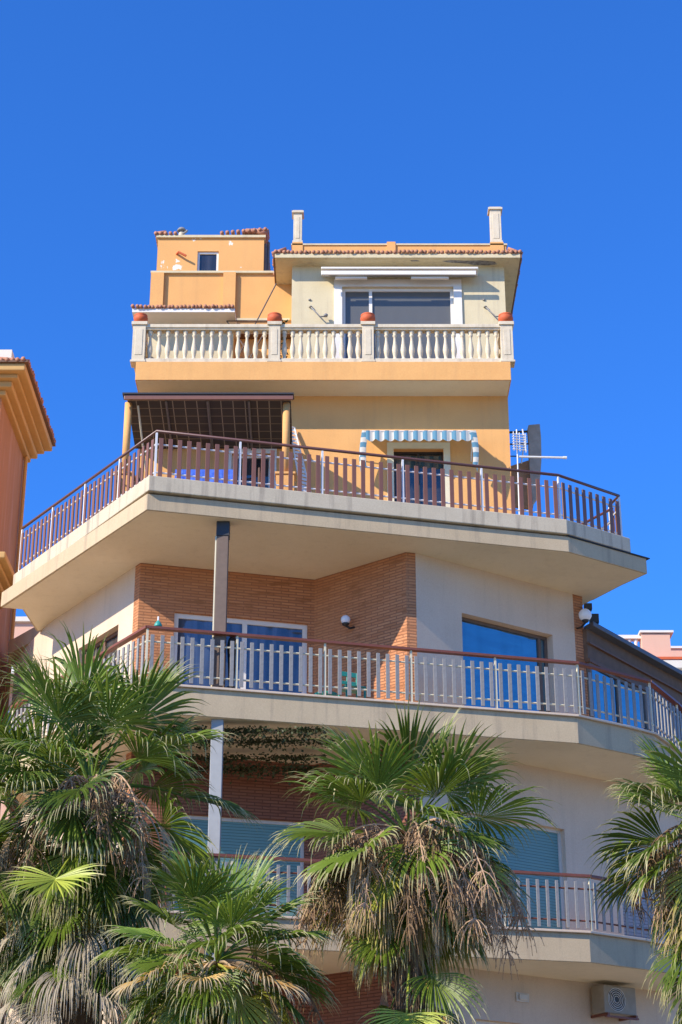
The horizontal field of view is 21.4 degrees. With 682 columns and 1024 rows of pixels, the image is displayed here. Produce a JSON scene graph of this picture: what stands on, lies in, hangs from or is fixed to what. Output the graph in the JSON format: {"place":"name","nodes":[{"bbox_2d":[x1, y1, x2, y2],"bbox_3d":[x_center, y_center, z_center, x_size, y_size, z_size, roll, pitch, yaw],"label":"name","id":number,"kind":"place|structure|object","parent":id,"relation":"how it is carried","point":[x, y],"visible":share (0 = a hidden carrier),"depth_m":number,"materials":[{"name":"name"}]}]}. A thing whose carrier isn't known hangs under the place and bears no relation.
{"place":"outdoors","nodes":[
{"label":"outdoors","id":0,"kind":"place"},
{"bbox_2d":[0,617,33,819],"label":"pink house","id":1,"kind":"structure","parent":0,"point":[23,625],"depth_m":44.67,"materials":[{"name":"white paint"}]},
{"bbox_2d":[0,350,55,808],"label":"rust building","id":2,"kind":"structure","parent":0,"point":[26,433],"depth_m":33.07,"materials":[{"name":"orange paint"}]},
{"bbox_2d":[154,616,161,625],"bbox_3d":[-2.600,1.563,25.663,0.120,0.160,0.117,0,-24,0],"label":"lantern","id":3,"kind":"object","parent":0,"point":[158,623],"visible":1,"depth_m":25.61,"materials":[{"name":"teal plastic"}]},
{"bbox_2d":[258,468,260,486],"bbox_3d":[-1.450,-0.234,28.018,0.400,0.820,0.400,-1,-24,2],"label":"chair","id":4,"kind":"object","parent":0,"point":[259,477],"visible":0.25,"depth_m":27.95,"materials":[{"name":"brown wood"}]},
{"bbox_2d":[314,691,337,695],"bbox_3d":[-0.220,2.705,26.107,0.360,0.135,0.360,0,-24,0],"label":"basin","id":5,"kind":"object","parent":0,"point":[332,694],"visible":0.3,"depth_m":26.00,"materials":[{"name":"teal plastic"}]},
{"bbox_2d":[0,0,681,646],"label":"sky","id":6,"kind":"structure","parent":0,"point":[122,122],"materials":[{"name":"blue"}]},
{"bbox_2d":[619,630,681,670],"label":"salmon house","id":7,"kind":"structure","parent":0,"point":[656,643],"depth_m":47.96,"materials":[{"name":"paint"}]},
{"label":"ground","id":8,"kind":"structure","parent":0,"visible":0},
{"bbox_2d":[1,207,681,1023],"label":"apartment building","id":9,"kind":"structure","parent":8,"relation":"on","point":[445,577],"depth_m":27.80,"materials":[{"name":"paint"}]},
{"bbox_2d":[85,631,117,689],"bbox_3d":[-3.740,2.546,28.534,0.060,1.160,1.370,15,-28,-31],"label":"window","id":10,"kind":"structure","parent":9,"relation":"in","point":[111,639],"depth_m":28.62,"materials":[{"name":"brown wood"}]},
{"bbox_2d":[134,468,140,484],"bbox_3d":[-3.000,-0.214,28.063,0.400,0.820,0.400,8,-25,-17],"label":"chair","id":11,"kind":"object","parent":9,"relation":"on","point":[139,476],"visible":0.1,"depth_m":27.96,"materials":[{"name":"brown wood"}]},
{"bbox_2d":[134,313,147,320],"bbox_3d":[-3.320,-3.186,29.912,0.238,0.154,0.238,0,-24,0],"label":"plant pot","id":12,"kind":"object","parent":9,"relation":"on","point":[140,316],"visible":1,"depth_m":29.83,"materials":[{"name":"ceramic"}]},
{"bbox_2d":[114,392,295,497],"bbox_3d":[-2.105,-0.669,28.529,2.810,2.030,1.380,0,-24,0],"label":"pergola","id":13,"kind":"object","parent":9,"relation":"on","point":[262,416],"visible":0.68,"depth_m":28.63,"materials":[{"name":"brown wood"}]},
{"bbox_2d":[197,252,218,270],"bbox_3d":[-2.445,-4.528,33.164,0.390,0.550,0.050,0,-24,0],"label":"window","id":14,"kind":"structure","parent":9,"relation":"in","point":[206,261],"depth_m":33.20,"materials":[{"name":"white paint"}]},
{"bbox_2d":[225,637,237,688],"bbox_3d":[-1.560,2.158,25.770,0.200,0.860,0.200,0,-24,0],"label":"closed parasol","id":15,"kind":"object","parent":9,"relation":"on","point":[228,644],"visible":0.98,"depth_m":25.77,"materials":[{"name":"fabric"}]},
{"bbox_2d":[167,814,303,916],"bbox_3d":[-1.547,5.418,26.514,2.040,1.850,0.050,6,-25,-13],"label":"shuttered door","id":16,"kind":"structure","parent":9,"relation":"in","point":[235,834],"depth_m":26.78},
{"bbox_2d":[140,725,335,784],"bbox_3d":[-1.500,3.504,25.997,2.876,0.459,1.747,0,-24,0],"label":"creeper","id":17,"kind":"object","parent":9,"relation":"attached to","point":[268,741],"visible":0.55,"depth_m":26.16,"materials":[{"name":"green plant"}]},
{"bbox_2d":[173,613,306,693],"bbox_3d":[-1.564,2.525,27.785,2.120,1.850,0.060,6,-25,-13],"label":"sliding door","id":18,"kind":"structure","parent":9,"relation":"in","point":[188,621],"depth_m":27.97,"materials":[{"name":"white paint"}]},
{"bbox_2d":[226,283,276,357],"bbox_3d":[-1.535,-3.053,30.696,0.849,2.060,0.224,0,-24,0],"label":"drying rack","id":19,"kind":"object","parent":9,"relation":"on","point":[255,321],"visible":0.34,"depth_m":30.78,"materials":[{"name":"white metal"}]},
{"bbox_2d":[228,449,276,488],"bbox_3d":[-1.460,-0.230,29.171,0.820,1.710,0.150,0,-24,0],"label":"door","id":20,"kind":"structure","parent":9,"relation":"in","point":[249,458],"depth_m":29.42,"materials":[{"name":"white paint"}]},
{"bbox_2d":[267,312,281,320],"bbox_3d":[-1.100,-3.190,29.914,0.250,0.162,0.250,0,-24,0],"label":"plant pot","id":21,"kind":"object","parent":9,"relation":"on","point":[274,316],"visible":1,"depth_m":29.83,"materials":[{"name":"ceramic"}]},
{"bbox_2d":[280,320,288,357],"bbox_3d":[-1.000,-2.753,30.187,0.276,1.087,0.255,-20,-31,38],"label":"potted plant","id":22,"kind":"object","parent":9,"relation":"on","point":[282,338],"visible":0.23,"depth_m":30.28,"materials":[{"name":"green plant"}]},
{"bbox_2d":[292,427,306,491],"bbox_3d":[-0.581,-0.537,28.923,0.261,2.076,0.630,14,-28,-29],"label":"folded lounger","id":23,"kind":"object","parent":9,"relation":"on","point":[296,455],"visible":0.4,"depth_m":29.14,"materials":[{"name":"white paint"}]},
{"bbox_2d":[308,299,327,316],"bbox_3d":[-0.393,-3.503,30.945,0.349,0.397,0.087,-5,-24,11],"label":"wall bracket","id":24,"kind":"object","parent":9,"relation":"attached to","point":[325,314],"depth_m":30.86,"materials":[{"name":"grey metal"}]},
{"bbox_2d":[341,615,354,628],"bbox_3d":[0.094,1.703,27.787,0.150,0.218,0.224,-18,-30,35],"label":"wall lamp","id":25,"kind":"object","parent":9,"relation":"attached to","point":[345,620],"visible":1,"depth_m":27.72,"materials":[{"name":"white glass"}]},
{"bbox_2d":[338,671,365,697],"bbox_3d":[0.160,2.578,26.382,0.320,0.590,0.320,10,-26,-21],"label":"chair","id":26,"kind":"object","parent":9,"relation":"on","point":[353,684],"visible":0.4,"depth_m":26.51,"materials":[{"name":"teal plastic"}]},
{"bbox_2d":[360,312,374,320],"bbox_3d":[0.445,-3.190,29.914,0.250,0.162,0.250,0,-24,0],"label":"plant pot","id":27,"kind":"object","parent":9,"relation":"on","point":[367,316],"visible":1,"depth_m":29.82,"materials":[{"name":"ceramic"}]},
{"bbox_2d":[334,279,462,357],"bbox_3d":[0.980,-3.044,30.842,2.200,2.090,0.135,0,-24,0],"label":"sliding window","id":28,"kind":"structure","parent":9,"relation":"in","point":[389,306],"depth_m":31.08,"materials":[{"name":"white paint"}]},
{"bbox_2d":[321,267,477,279],"bbox_3d":[1.010,-4.074,31.084,2.700,0.210,0.280,0,-24,0],"label":"roller awning","id":29,"kind":"object","parent":9,"relation":"attached to","point":[413,273],"visible":1,"depth_m":31.00,"materials":[{"name":"white paint"}]},
{"bbox_2d":[359,430,478,470],"bbox_3d":[1.260,-0.985,29.210,1.932,0.720,0.444,0,-24,0],"label":"striped awning","id":30,"kind":"object","parent":9,"relation":"attached to","point":[419,435],"visible":0.92,"depth_m":29.09,"materials":[{"name":"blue fabric"}]},
{"bbox_2d":[387,442,450,506],"bbox_3d":[1.265,-0.273,29.198,1.030,1.810,0.185,0,-24,0],"label":"door","id":31,"kind":"structure","parent":9,"relation":"in","point":[438,456],"depth_m":29.43,"materials":[{"name":"metal"}]},
{"bbox_2d":[483,299,497,316],"bbox_3d":[2.607,-3.503,30.945,0.349,0.397,0.087,-5,-24,11],"label":"wall bracket","id":32,"kind":"object","parent":9,"relation":"attached to","point":[489,310],"depth_m":30.90,"materials":[{"name":"grey metal"}]},
{"bbox_2d":[476,1020,507,1023],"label":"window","id":33,"kind":"structure","parent":9,"relation":"in","point":[477,1021],"depth_m":25.53,"materials":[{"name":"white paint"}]},
{"bbox_2d":[498,312,512,321],"bbox_3d":[2.730,-3.190,29.914,0.250,0.162,0.250,0,-24,0],"label":"plant pot","id":34,"kind":"object","parent":9,"relation":"on","point":[505,316],"visible":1,"depth_m":29.83,"materials":[{"name":"ceramic"}]},
{"bbox_2d":[462,617,549,711],"bbox_3d":[2.519,2.621,27.990,1.800,1.780,0.060,15,-28,-30],"label":"window","id":35,"kind":"structure","parent":9,"relation":"in","point":[477,636],"depth_m":28.13,"materials":[{"name":"blue glass"}]},
{"bbox_2d":[460,813,565,929],"bbox_3d":[2.505,5.479,26.640,1.980,1.840,0.050,15,-28,-30],"label":"shuttered door","id":36,"kind":"structure","parent":9,"relation":"in","point":[545,855],"depth_m":26.97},
{"bbox_2d":[515,992,528,1002],"bbox_3d":[2.609,6.959,25.870,0.240,0.130,0.055,15,-28,-30],"label":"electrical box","id":37,"kind":"object","parent":9,"relation":"attached to","point":[522,997],"visible":1,"depth_m":25.84,"materials":[{"name":"white plastic"}]},
{"bbox_2d":[509,424,541,509],"bbox_3d":[3.050,-0.755,29.993,0.581,1.499,0.214,0,-24,0],"label":"side screen","id":38,"kind":"object","parent":9,"relation":"attached to","point":[533,432],"visible":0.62,"depth_m":29.98,"materials":[{"name":"metal"}]},
{"bbox_2d":[512,429,566,514],"bbox_3d":[3.217,-0.435,29.018,0.893,2.001,0.096,3,-24,-6],"label":"tv antenna","id":39,"kind":"object","parent":9,"relation":"on","point":[525,445],"visible":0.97,"depth_m":29.23,"materials":[{"name":"silver metal"}]},
{"bbox_2d":[576,608,591,628],"bbox_3d":[3.844,1.707,28.877,0.210,0.278,0.395,17,-29,-33],"label":"wall lamp","id":40,"kind":"object","parent":9,"relation":"attached to","point":[585,615],"visible":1,"depth_m":28.75,"materials":[{"name":"white glass"}]},
{"bbox_2d":[581,509,608,524],"bbox_3d":[3.925,0.161,28.881,1.098,0.737,0.044,12,-27,-25],"label":"leaning pole","id":41,"kind":"object","parent":9,"relation":"on","point":[601,514],"visible":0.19,"depth_m":29.00,"materials":[{"name":"brown wood"}]},
{"bbox_2d":[587,662,619,722],"bbox_3d":[4.237,3.230,28.915,0.060,1.460,0.930,-17,-29,33],"label":"side window","id":42,"kind":"structure","parent":9,"relation":"in","point":[593,672],"depth_m":29.04,"materials":[{"name":"blue glass"}]},
{"bbox_2d":[591,984,638,1023],"bbox_3d":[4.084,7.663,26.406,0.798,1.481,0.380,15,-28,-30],"label":"air conditioner","id":43,"kind":"object","parent":9,"relation":"attached to","point":[611,1001],"visible":1,"depth_m":26.41,"materials":[{"name":"silver metal"}]},
{"bbox_2d":[618,677,647,729],"bbox_3d":[4.798,3.532,29.592,0.060,1.460,0.930,-17,-29,33],"label":"side window","id":44,"kind":"structure","parent":9,"relation":"in","point":[621,680],"depth_m":29.78,"materials":[{"name":"blue glass"}]},
{"bbox_2d":[619,846,657,939],"bbox_3d":[4.557,6.032,27.820,0.720,1.790,0.050,15,-28,-30],"label":"louvred door","id":45,"kind":"structure","parent":9,"relation":"in","point":[630,916],"depth_m":27.74,"materials":[{"name":"metal"}]},
{"bbox_2d":[648,696,674,744],"bbox_3d":[5.359,3.833,30.270,0.060,1.460,0.930,-17,-29,33],"label":"side window","id":46,"kind":"structure","parent":9,"relation":"in","point":[651,696],"depth_m":30.53,"materials":[{"name":"grey glass"}]},
{"bbox_2d":[672,707,681,750],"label":"side window","id":47,"kind":"structure","parent":9,"relation":"in","point":[675,707],"depth_m":30.90,"materials":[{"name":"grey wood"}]},
{"bbox_3d":[-2.090,-0.188,27.888,0.820,0.630,0.700,0,-24,0],"label":"terrace table","id":48,"kind":"object","parent":9,"relation":"on","visible":0},
{"bbox_2d":[175,469,232,483],"bbox_3d":[-2.090,-0.328,27.950,0.944,0.355,0.848,0,-24,0],"label":"tablecloth","id":49,"kind":"object","parent":48,"relation":"on","point":[211,473],"visible":0.09,"depth_m":27.62,"materials":[{"name":"blue fabric"}]},
{"label":"garden bed","id":50,"kind":"structure","parent":0,"visible":0},
{"bbox_2d":[0,687,147,1023],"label":"palm tree","id":51,"kind":"object","parent":50,"relation":"on","point":[54,772],"visible":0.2,"depth_m":19.80,"materials":[{"name":"green plant"}]},
{"bbox_2d":[0,621,264,1023],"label":"palm tree","id":52,"kind":"object","parent":50,"relation":"on","point":[78,899],"visible":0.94,"depth_m":18.82,"materials":[{"name":"green plant"}]},
{"bbox_2d":[88,834,339,1023],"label":"palm tree","id":53,"kind":"object","parent":50,"relation":"on","point":[217,997],"visible":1,"depth_m":17.05,"materials":[{"name":"green plant"}]},
{"bbox_2d":[263,695,559,1023],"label":"palm tree","id":54,"kind":"object","parent":50,"relation":"on","point":[409,918],"visible":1,"depth_m":18.68,"materials":[{"name":"green plant"}]},
{"bbox_2d":[582,729,681,1023],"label":"palm tree","id":55,"kind":"object","parent":50,"relation":"on","point":[668,905],"visible":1,"depth_m":19.50,"materials":[{"name":"green plant"}]}
]}

